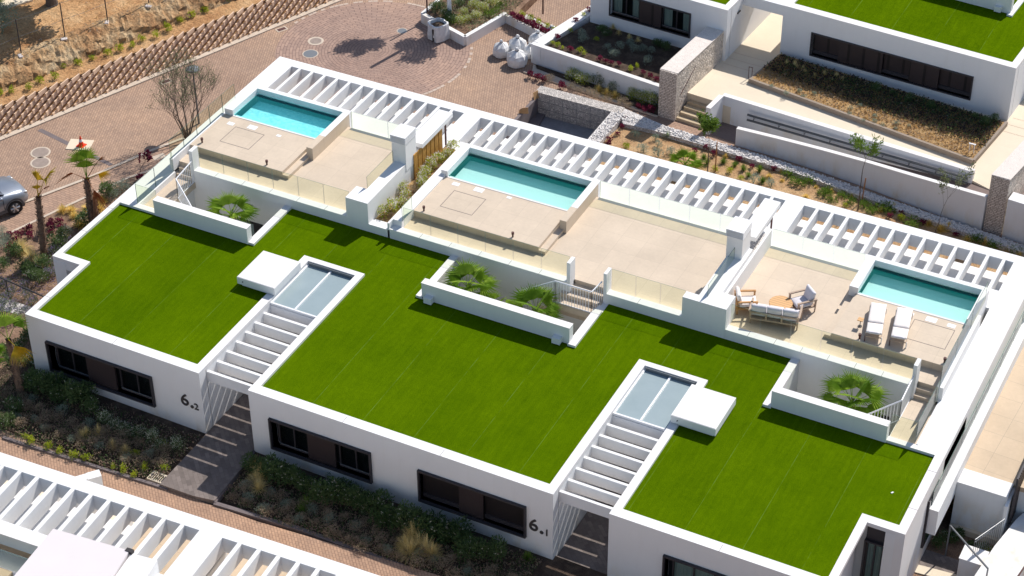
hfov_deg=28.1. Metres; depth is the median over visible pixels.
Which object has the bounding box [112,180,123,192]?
shrub
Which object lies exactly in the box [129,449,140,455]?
shrub
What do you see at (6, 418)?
shrub
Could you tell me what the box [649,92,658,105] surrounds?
shrub
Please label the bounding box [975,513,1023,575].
wall
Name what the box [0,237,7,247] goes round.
shrub
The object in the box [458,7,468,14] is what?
shrub
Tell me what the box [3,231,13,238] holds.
shrub
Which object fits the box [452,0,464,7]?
shrub
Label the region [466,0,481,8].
shrub
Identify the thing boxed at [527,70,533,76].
shrub
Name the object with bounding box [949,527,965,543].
shrub
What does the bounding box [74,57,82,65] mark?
shrub
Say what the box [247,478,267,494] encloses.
grass tuft
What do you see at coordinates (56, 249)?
shrub
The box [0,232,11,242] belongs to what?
shrub
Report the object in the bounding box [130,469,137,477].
shrub
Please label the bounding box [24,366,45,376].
shrub
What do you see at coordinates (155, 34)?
shrub
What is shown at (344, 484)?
shrub
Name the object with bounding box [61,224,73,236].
shrub
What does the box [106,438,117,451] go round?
grass tuft
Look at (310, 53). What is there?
manhole cover
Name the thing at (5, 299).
shrub
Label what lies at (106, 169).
kerb
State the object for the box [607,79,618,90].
shrub
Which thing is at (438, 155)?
shrub
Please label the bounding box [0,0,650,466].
street paving
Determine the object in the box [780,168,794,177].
shrub
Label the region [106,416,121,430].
shrub
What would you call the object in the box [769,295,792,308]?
coffee table
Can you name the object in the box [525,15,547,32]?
white gravel
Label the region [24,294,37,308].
shrub
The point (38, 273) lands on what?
shrub
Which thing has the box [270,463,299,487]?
shrub
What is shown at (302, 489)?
shrub
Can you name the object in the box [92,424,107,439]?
grass tuft
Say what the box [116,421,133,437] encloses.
shrub
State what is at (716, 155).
stake
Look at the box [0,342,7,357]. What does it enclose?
shrub
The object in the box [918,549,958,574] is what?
path
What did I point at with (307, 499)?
grass tuft
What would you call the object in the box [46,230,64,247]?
shrub
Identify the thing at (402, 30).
manhole cover
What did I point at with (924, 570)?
kerb
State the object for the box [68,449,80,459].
shrub
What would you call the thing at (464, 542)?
shrub
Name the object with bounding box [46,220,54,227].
shrub
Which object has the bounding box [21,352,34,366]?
shrub
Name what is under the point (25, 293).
shrub
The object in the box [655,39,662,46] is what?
shrub
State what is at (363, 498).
shrub
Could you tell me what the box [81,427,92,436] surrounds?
grass tuft
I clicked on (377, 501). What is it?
shrub
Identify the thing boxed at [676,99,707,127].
entrance steps
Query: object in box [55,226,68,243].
shrub
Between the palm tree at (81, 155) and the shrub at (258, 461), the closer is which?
the shrub at (258, 461)
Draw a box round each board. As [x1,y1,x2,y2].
[519,107,527,113]
[533,90,538,99]
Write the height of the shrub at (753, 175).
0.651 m
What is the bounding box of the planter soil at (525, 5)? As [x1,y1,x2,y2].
[426,0,548,33]
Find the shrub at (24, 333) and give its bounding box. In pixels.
[19,326,29,343]
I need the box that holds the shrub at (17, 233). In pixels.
[13,229,23,235]
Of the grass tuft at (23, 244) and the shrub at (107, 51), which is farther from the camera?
the shrub at (107, 51)
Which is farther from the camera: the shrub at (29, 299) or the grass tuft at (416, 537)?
the shrub at (29, 299)
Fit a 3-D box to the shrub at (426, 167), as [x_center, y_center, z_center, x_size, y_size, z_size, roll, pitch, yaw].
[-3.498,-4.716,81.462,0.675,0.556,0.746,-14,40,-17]
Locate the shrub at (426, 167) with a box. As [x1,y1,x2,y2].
[419,163,432,174]
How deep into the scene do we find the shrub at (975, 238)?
83.12 m
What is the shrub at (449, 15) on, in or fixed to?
on the planter soil at (525, 5)
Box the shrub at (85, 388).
[71,379,99,408]
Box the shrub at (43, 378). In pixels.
[34,369,58,397]
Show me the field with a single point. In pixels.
(28, 24)
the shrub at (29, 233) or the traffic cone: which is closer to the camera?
the shrub at (29, 233)
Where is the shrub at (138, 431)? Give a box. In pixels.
[125,424,148,439]
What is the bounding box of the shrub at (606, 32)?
[600,28,612,36]
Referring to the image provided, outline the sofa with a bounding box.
[748,297,802,329]
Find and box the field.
[0,0,149,57]
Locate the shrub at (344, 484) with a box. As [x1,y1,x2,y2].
[326,477,354,504]
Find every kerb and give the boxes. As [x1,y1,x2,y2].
[0,0,341,140]
[0,137,184,235]
[2,436,409,566]
[294,0,472,99]
[523,64,657,116]
[914,565,955,575]
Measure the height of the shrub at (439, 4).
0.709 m
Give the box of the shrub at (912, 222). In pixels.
[902,215,922,227]
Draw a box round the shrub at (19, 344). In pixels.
[12,337,26,346]
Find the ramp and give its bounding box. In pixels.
[711,122,988,218]
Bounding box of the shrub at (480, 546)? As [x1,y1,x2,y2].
[467,535,491,558]
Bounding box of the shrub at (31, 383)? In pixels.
[21,370,45,392]
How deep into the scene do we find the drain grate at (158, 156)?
88.67 m
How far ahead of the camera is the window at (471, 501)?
69.39 m
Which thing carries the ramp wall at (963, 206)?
on the path at (685, 127)
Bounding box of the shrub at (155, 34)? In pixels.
[151,29,159,37]
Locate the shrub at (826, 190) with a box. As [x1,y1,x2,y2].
[817,185,834,196]
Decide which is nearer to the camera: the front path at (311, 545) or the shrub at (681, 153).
the front path at (311, 545)
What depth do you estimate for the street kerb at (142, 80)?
93.89 m
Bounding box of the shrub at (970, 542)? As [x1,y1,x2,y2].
[964,539,977,546]
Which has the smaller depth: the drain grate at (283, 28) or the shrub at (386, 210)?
the shrub at (386, 210)
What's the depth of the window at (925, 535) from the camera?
68.48 m
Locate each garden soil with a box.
[0,178,136,369]
[589,127,1015,275]
[913,512,994,575]
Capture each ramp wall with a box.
[706,93,974,184]
[735,126,987,229]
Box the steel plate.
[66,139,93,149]
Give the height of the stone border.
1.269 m
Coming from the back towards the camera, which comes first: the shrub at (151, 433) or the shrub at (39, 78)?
the shrub at (39, 78)
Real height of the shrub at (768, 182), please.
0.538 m
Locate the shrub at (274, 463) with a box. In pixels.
[258,452,292,483]
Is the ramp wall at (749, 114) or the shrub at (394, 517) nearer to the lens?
the shrub at (394, 517)
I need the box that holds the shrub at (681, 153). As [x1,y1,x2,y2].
[668,145,704,169]
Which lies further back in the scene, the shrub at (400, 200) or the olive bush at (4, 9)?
the olive bush at (4, 9)
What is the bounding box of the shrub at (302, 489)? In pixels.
[298,475,330,502]
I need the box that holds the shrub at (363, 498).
[350,489,374,513]
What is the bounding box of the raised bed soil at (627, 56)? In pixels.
[548,22,681,82]
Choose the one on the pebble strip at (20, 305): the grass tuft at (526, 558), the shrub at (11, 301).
the shrub at (11, 301)
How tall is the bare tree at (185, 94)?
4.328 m
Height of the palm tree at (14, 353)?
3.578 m
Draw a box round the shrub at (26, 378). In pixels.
[21,373,36,388]
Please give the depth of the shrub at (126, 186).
86.44 m
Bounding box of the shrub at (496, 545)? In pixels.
[482,535,508,562]
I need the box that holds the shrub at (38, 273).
[29,266,49,283]
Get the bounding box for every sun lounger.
[864,302,886,343]
[889,307,912,347]
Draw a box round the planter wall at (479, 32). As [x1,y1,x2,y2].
[421,0,541,45]
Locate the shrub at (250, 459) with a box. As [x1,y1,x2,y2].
[239,451,263,473]
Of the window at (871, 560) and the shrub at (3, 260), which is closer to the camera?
the window at (871, 560)
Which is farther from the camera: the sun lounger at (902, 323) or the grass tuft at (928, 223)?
the grass tuft at (928, 223)
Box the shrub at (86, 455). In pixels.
[81,452,93,460]
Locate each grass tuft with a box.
[7,237,35,256]
[16,245,35,257]
[22,247,40,261]
[55,204,67,214]
[64,204,77,213]
[69,210,76,220]
[71,218,86,230]
[76,429,87,439]
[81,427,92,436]
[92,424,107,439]
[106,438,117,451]
[118,444,132,454]
[244,466,271,490]
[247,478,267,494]
[251,461,269,480]
[295,495,313,506]
[295,503,308,513]
[392,534,417,562]
[392,537,425,563]
[396,520,425,543]
[409,529,428,554]
[417,533,441,560]
[424,541,444,563]
[522,550,536,562]
[594,84,602,94]
[600,85,612,96]
[609,89,620,100]
[720,157,729,163]
[739,163,747,170]
[754,165,762,171]
[759,175,766,182]
[924,219,933,226]
[934,223,947,234]
[962,234,971,242]
[979,237,990,244]
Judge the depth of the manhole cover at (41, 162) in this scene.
88.37 m
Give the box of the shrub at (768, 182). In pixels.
[766,177,774,187]
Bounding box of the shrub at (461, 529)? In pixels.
[443,515,475,547]
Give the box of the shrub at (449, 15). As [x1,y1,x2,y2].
[445,12,456,22]
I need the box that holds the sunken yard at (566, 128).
[519,117,594,155]
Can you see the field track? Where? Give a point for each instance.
(18, 2)
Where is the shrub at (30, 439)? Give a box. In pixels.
[27,434,34,444]
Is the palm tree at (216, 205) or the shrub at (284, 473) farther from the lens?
the palm tree at (216, 205)
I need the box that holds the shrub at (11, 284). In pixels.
[5,283,16,291]
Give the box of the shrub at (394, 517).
[380,502,411,533]
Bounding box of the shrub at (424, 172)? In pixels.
[416,168,430,180]
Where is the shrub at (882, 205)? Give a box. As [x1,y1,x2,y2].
[873,200,890,211]
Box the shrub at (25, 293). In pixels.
[18,288,31,298]
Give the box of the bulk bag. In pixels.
[427,18,449,42]
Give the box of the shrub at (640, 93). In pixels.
[634,89,648,102]
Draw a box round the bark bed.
[753,54,1003,158]
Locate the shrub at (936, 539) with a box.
[931,535,945,550]
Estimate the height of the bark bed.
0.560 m
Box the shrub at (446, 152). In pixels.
[442,148,452,160]
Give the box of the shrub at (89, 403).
[80,394,99,413]
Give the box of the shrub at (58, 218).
[54,217,63,223]
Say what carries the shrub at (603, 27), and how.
on the raised bed soil at (627, 56)
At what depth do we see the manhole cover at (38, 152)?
88.99 m
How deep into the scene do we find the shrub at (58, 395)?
75.06 m
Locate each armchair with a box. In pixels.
[734,286,757,314]
[789,284,817,311]
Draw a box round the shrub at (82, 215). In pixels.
[72,207,88,226]
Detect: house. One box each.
[590,0,770,60]
[743,0,1023,119]
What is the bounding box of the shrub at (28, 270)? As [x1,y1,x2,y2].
[22,264,35,278]
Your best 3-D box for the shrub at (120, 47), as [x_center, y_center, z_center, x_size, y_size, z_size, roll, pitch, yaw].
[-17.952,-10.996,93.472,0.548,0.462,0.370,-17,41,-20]
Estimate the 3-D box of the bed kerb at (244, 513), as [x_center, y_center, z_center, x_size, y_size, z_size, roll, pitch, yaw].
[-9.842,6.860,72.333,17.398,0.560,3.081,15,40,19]
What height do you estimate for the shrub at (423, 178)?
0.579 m
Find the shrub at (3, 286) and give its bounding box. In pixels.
[0,275,10,290]
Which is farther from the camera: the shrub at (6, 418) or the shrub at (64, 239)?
the shrub at (64, 239)
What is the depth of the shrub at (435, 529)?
69.40 m
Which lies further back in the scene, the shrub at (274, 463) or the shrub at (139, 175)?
the shrub at (139, 175)
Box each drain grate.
[146,471,167,483]
[153,153,165,159]
[275,26,287,31]
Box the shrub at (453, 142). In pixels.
[444,139,460,152]
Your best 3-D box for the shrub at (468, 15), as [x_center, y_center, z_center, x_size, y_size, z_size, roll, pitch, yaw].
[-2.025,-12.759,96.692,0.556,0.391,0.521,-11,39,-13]
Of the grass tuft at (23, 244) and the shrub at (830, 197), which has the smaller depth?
the grass tuft at (23, 244)
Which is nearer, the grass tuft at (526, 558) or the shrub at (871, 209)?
the grass tuft at (526, 558)
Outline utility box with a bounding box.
[956,545,988,575]
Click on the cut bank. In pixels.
(42, 59)
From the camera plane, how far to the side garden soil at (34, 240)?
82.59 m
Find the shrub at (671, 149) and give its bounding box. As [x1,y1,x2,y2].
[666,146,674,153]
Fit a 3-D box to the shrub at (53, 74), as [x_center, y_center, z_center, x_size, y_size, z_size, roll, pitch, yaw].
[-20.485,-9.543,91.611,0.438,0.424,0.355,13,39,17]
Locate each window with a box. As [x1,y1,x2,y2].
[45,340,155,407]
[235,217,263,235]
[268,417,372,483]
[417,469,526,538]
[609,0,690,37]
[662,554,726,575]
[809,32,973,100]
[860,538,883,575]
[920,480,940,548]
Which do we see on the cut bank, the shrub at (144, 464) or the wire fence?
the wire fence
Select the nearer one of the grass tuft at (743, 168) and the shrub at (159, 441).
the shrub at (159, 441)
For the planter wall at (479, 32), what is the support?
on the street paving
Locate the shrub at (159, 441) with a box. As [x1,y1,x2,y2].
[151,437,168,451]
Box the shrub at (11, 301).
[8,297,21,307]
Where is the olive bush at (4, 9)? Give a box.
[0,2,18,33]
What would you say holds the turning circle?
on the street paving
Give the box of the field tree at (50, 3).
[46,0,58,7]
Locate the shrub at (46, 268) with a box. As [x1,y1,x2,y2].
[42,266,55,277]
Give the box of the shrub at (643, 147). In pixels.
[637,143,649,152]
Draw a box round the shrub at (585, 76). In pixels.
[574,71,590,84]
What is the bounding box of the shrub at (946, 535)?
[938,528,958,543]
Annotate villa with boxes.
[0,452,378,575]
[925,312,1023,544]
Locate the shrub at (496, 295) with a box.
[488,289,513,303]
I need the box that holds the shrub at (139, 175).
[136,173,142,179]
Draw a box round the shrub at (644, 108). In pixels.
[641,105,647,111]
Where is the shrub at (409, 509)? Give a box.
[395,499,422,530]
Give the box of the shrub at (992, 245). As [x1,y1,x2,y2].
[986,240,1000,250]
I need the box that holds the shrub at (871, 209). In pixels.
[864,205,879,214]
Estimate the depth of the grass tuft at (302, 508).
70.78 m
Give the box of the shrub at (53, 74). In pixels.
[50,71,59,79]
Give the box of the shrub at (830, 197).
[825,194,838,202]
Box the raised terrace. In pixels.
[687,13,1023,189]
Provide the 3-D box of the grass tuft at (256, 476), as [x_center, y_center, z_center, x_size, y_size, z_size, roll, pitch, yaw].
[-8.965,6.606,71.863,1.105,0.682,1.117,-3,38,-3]
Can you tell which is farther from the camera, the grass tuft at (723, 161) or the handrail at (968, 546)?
the grass tuft at (723, 161)
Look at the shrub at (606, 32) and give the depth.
94.51 m
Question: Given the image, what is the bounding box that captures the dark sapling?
[138,149,152,171]
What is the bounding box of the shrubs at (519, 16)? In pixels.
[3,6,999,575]
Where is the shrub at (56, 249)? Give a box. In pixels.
[48,243,60,257]
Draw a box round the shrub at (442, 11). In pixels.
[438,8,451,15]
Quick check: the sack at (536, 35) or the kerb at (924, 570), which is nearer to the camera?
the kerb at (924, 570)
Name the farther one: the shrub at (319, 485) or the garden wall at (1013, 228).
the garden wall at (1013, 228)
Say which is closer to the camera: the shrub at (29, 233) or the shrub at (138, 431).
the shrub at (138, 431)
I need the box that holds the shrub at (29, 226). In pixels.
[22,223,33,231]
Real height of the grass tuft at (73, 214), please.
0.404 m
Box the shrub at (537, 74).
[533,73,541,78]
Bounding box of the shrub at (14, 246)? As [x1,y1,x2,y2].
[3,240,22,259]
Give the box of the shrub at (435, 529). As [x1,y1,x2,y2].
[416,508,450,543]
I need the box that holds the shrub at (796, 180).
[789,175,805,186]
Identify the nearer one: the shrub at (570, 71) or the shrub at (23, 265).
the shrub at (23, 265)
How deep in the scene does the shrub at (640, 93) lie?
91.55 m
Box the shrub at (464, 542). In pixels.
[451,533,477,561]
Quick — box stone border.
[573,109,1023,256]
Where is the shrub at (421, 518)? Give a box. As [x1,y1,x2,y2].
[405,507,439,539]
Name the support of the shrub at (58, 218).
on the side garden soil at (34, 240)
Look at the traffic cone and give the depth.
89.22 m
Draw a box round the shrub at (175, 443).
[168,434,187,452]
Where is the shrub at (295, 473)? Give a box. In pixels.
[283,464,304,487]
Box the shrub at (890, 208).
[883,201,895,212]
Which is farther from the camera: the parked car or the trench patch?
the trench patch
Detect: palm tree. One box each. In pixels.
[0,309,34,395]
[0,344,5,365]
[31,168,54,257]
[55,143,110,222]
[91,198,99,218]
[205,190,260,222]
[442,256,502,298]
[508,283,563,319]
[818,369,893,417]
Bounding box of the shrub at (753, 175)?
[747,172,760,183]
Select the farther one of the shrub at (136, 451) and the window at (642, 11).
the window at (642, 11)
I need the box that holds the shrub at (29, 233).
[26,231,32,237]
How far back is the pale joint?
92.53 m
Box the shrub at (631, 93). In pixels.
[625,87,638,99]
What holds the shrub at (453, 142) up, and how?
on the villa block
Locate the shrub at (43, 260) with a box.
[32,253,52,269]
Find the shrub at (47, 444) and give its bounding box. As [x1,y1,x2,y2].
[43,440,52,449]
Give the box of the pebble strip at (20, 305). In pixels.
[0,298,31,315]
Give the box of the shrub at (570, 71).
[564,66,579,79]
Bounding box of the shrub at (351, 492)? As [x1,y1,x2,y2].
[339,482,362,507]
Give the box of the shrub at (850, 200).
[843,194,856,205]
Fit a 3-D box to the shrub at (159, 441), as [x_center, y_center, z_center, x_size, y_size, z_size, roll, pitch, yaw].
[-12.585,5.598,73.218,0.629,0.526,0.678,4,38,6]
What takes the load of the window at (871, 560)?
in the villa block
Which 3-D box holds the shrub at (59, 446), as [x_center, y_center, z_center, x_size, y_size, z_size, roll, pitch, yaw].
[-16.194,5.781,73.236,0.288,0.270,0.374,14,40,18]
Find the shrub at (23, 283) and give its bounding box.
[18,279,31,290]
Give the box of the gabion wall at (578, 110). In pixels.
[536,86,624,129]
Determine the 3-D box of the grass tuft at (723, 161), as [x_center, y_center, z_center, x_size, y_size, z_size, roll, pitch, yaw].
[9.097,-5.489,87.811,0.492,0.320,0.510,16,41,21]
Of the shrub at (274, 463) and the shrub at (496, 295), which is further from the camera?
the shrub at (496, 295)
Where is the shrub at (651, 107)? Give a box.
[647,104,656,112]
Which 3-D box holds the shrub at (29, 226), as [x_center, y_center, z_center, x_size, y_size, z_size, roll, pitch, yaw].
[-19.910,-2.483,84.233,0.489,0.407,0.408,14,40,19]
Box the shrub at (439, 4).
[432,0,446,13]
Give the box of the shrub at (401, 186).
[398,180,409,191]
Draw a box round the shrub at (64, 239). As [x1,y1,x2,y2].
[57,234,71,244]
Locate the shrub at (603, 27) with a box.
[598,24,608,31]
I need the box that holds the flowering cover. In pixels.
[0,264,56,313]
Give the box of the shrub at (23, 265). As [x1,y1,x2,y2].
[13,257,34,275]
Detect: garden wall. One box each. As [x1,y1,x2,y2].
[75,469,102,507]
[531,8,658,104]
[1002,192,1023,243]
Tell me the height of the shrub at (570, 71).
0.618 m
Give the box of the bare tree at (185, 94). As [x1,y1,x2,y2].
[135,46,222,138]
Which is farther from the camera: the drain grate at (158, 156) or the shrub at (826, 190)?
the drain grate at (158, 156)
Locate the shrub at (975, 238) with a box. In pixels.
[965,233,985,244]
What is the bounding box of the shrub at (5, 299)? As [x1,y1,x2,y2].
[0,292,11,305]
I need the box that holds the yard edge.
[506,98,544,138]
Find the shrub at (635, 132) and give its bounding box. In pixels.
[630,130,641,137]
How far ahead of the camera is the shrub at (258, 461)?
72.01 m
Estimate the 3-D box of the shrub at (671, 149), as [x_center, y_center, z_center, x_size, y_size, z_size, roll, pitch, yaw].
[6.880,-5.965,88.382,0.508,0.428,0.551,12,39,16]
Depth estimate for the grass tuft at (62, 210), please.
85.29 m
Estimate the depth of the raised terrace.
90.35 m
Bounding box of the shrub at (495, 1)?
[484,0,499,5]
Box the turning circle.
[275,2,469,101]
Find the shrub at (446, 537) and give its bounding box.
[437,520,457,544]
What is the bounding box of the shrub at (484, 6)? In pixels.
[476,0,488,11]
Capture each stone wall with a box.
[658,26,723,120]
[983,140,1023,235]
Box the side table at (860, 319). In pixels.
[857,317,863,327]
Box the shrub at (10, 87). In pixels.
[8,84,15,92]
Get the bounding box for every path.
[0,438,439,575]
[160,354,651,573]
[644,114,1023,244]
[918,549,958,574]
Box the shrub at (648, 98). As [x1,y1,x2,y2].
[643,90,658,105]
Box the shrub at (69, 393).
[61,378,85,408]
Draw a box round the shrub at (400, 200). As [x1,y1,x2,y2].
[395,196,406,207]
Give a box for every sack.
[493,39,509,58]
[507,47,527,68]
[509,34,526,51]
[523,43,530,58]
[528,30,544,43]
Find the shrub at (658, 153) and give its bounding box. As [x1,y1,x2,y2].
[652,147,663,157]
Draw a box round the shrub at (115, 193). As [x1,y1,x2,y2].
[106,188,120,198]
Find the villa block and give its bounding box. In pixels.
[25,56,1023,575]
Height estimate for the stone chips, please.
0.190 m
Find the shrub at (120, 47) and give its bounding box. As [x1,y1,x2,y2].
[115,43,123,50]
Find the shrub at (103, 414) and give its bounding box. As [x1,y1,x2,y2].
[94,407,112,425]
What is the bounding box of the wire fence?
[0,0,148,52]
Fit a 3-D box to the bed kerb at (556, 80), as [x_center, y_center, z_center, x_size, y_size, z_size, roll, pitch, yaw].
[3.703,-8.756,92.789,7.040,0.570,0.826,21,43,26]
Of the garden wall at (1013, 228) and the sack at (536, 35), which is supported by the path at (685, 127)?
the garden wall at (1013, 228)
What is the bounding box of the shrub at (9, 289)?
[2,287,18,299]
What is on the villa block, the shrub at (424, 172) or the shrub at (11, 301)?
the shrub at (424, 172)
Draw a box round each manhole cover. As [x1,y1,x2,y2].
[30,147,50,157]
[30,157,50,167]
[302,50,318,57]
[308,37,323,44]
[397,28,407,33]
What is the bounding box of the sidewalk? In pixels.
[0,140,182,234]
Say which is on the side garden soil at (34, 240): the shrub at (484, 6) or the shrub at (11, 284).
the shrub at (11, 284)
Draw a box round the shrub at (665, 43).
[661,41,671,50]
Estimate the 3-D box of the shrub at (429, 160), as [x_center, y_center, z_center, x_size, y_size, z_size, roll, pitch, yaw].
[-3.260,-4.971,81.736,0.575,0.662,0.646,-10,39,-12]
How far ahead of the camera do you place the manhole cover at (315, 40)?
96.33 m
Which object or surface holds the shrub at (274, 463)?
on the front bed soil at (557, 566)
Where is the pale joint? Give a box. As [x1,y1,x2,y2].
[724,52,1023,136]
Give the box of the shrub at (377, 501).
[366,488,394,514]
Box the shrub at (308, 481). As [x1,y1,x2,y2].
[293,471,322,495]
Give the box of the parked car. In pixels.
[0,175,27,215]
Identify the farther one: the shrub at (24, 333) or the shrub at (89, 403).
the shrub at (24, 333)
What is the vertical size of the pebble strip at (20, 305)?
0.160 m
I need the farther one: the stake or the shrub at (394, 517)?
the stake
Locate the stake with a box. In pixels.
[715,142,717,171]
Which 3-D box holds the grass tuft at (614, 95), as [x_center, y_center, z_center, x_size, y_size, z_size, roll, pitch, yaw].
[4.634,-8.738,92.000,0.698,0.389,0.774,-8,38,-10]
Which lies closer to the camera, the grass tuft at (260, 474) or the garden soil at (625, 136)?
the grass tuft at (260, 474)
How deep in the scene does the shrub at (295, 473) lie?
71.53 m
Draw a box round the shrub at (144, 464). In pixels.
[141,461,147,471]
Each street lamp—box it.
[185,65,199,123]
[447,0,451,10]
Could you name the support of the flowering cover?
on the side garden soil at (34, 240)
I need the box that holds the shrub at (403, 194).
[399,188,411,203]
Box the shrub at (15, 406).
[2,394,24,415]
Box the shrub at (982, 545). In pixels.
[975,541,990,552]
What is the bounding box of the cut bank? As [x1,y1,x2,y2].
[0,0,234,92]
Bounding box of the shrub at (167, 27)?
[163,22,172,32]
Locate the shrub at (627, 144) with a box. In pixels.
[623,142,629,149]
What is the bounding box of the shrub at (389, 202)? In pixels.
[384,196,399,212]
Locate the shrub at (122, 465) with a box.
[120,462,127,474]
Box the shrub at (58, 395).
[47,379,69,403]
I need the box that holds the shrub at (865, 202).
[857,198,872,209]
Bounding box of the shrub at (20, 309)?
[13,306,26,316]
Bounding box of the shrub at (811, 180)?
[803,174,815,184]
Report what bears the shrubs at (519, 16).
on the front bed soil at (557, 566)
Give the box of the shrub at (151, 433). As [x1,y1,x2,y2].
[144,427,159,444]
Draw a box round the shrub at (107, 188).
[98,180,118,200]
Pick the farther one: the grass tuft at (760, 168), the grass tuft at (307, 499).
the grass tuft at (760, 168)
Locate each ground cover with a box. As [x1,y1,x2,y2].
[0,374,199,481]
[223,459,542,575]
[429,0,521,29]
[757,55,1000,156]
[764,52,1003,146]
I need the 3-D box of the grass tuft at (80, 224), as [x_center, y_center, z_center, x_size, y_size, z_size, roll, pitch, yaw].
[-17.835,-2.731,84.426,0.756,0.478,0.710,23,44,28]
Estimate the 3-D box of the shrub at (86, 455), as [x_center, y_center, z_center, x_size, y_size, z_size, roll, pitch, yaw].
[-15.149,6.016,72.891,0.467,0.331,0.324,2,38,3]
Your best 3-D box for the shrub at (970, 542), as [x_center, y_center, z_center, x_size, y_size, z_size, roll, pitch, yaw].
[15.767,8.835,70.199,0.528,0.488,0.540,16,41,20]
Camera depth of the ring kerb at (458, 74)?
97.95 m
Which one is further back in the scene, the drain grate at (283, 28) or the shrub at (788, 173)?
the drain grate at (283, 28)
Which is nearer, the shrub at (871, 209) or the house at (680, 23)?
the shrub at (871, 209)
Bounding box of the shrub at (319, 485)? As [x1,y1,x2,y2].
[308,476,344,505]
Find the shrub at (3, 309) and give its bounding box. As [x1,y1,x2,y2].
[0,303,9,314]
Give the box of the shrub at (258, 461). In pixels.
[252,456,275,480]
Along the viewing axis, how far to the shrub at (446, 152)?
82.34 m
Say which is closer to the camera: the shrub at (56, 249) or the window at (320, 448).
the window at (320, 448)
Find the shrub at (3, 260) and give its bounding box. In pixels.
[0,256,10,267]
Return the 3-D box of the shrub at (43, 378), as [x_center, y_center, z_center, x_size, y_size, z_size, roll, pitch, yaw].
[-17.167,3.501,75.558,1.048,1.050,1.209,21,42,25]
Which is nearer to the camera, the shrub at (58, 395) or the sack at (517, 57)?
the shrub at (58, 395)
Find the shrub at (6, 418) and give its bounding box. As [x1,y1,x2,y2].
[0,411,16,428]
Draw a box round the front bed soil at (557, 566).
[0,361,606,575]
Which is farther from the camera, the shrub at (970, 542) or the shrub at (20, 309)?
the shrub at (20, 309)
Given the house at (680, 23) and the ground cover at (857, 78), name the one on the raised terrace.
the house at (680, 23)
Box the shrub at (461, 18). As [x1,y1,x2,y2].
[456,14,468,24]
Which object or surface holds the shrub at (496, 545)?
on the front bed soil at (557, 566)
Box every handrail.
[0,277,43,297]
[945,525,988,575]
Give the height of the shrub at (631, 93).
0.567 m
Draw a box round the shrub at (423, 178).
[416,175,428,188]
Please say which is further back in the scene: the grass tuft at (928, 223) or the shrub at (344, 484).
the grass tuft at (928, 223)
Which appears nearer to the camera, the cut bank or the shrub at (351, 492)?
the shrub at (351, 492)
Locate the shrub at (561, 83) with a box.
[558,80,566,87]
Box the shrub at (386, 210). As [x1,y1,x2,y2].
[377,204,389,218]
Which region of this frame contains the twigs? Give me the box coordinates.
[0,0,174,69]
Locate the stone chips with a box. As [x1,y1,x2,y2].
[575,111,1023,252]
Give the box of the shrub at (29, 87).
[25,82,33,89]
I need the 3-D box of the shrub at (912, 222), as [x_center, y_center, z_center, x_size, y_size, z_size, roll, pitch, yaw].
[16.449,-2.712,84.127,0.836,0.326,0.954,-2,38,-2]
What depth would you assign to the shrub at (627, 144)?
88.77 m
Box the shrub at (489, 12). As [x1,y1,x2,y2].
[481,7,500,17]
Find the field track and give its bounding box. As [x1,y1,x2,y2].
[0,0,32,8]
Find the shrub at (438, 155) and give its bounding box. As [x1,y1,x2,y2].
[431,150,445,163]
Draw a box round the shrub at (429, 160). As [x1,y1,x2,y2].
[424,156,437,169]
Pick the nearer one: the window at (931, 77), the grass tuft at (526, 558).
the grass tuft at (526, 558)
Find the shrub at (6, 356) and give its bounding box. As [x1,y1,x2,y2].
[1,354,20,366]
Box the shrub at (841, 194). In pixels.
[837,190,847,197]
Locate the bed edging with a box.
[748,54,1007,163]
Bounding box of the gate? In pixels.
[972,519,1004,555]
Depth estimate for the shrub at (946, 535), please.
70.51 m
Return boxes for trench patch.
[37,128,112,165]
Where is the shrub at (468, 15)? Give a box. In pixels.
[465,14,473,20]
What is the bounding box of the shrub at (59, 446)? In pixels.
[55,445,63,452]
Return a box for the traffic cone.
[76,136,86,147]
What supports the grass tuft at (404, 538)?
on the front bed soil at (557, 566)
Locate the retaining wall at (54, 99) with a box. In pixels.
[0,0,330,135]
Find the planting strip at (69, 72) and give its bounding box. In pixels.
[0,0,263,105]
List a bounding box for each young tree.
[693,109,720,171]
[848,133,884,209]
[934,162,975,232]
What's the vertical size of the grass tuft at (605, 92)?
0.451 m
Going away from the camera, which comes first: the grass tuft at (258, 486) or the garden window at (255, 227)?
the grass tuft at (258, 486)
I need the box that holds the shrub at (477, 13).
[471,9,482,19]
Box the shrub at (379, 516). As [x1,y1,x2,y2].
[368,504,395,530]
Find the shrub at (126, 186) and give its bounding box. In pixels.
[118,178,133,191]
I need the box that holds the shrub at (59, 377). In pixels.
[43,370,70,400]
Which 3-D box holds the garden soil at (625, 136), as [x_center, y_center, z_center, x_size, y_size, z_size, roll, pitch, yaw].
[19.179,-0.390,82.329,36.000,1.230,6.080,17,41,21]
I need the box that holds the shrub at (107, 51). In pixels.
[103,48,111,54]
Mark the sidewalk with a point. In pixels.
(50, 203)
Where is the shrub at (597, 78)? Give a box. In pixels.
[589,72,602,84]
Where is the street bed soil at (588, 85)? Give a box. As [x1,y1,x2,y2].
[535,64,657,114]
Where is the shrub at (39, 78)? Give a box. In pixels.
[34,75,44,83]

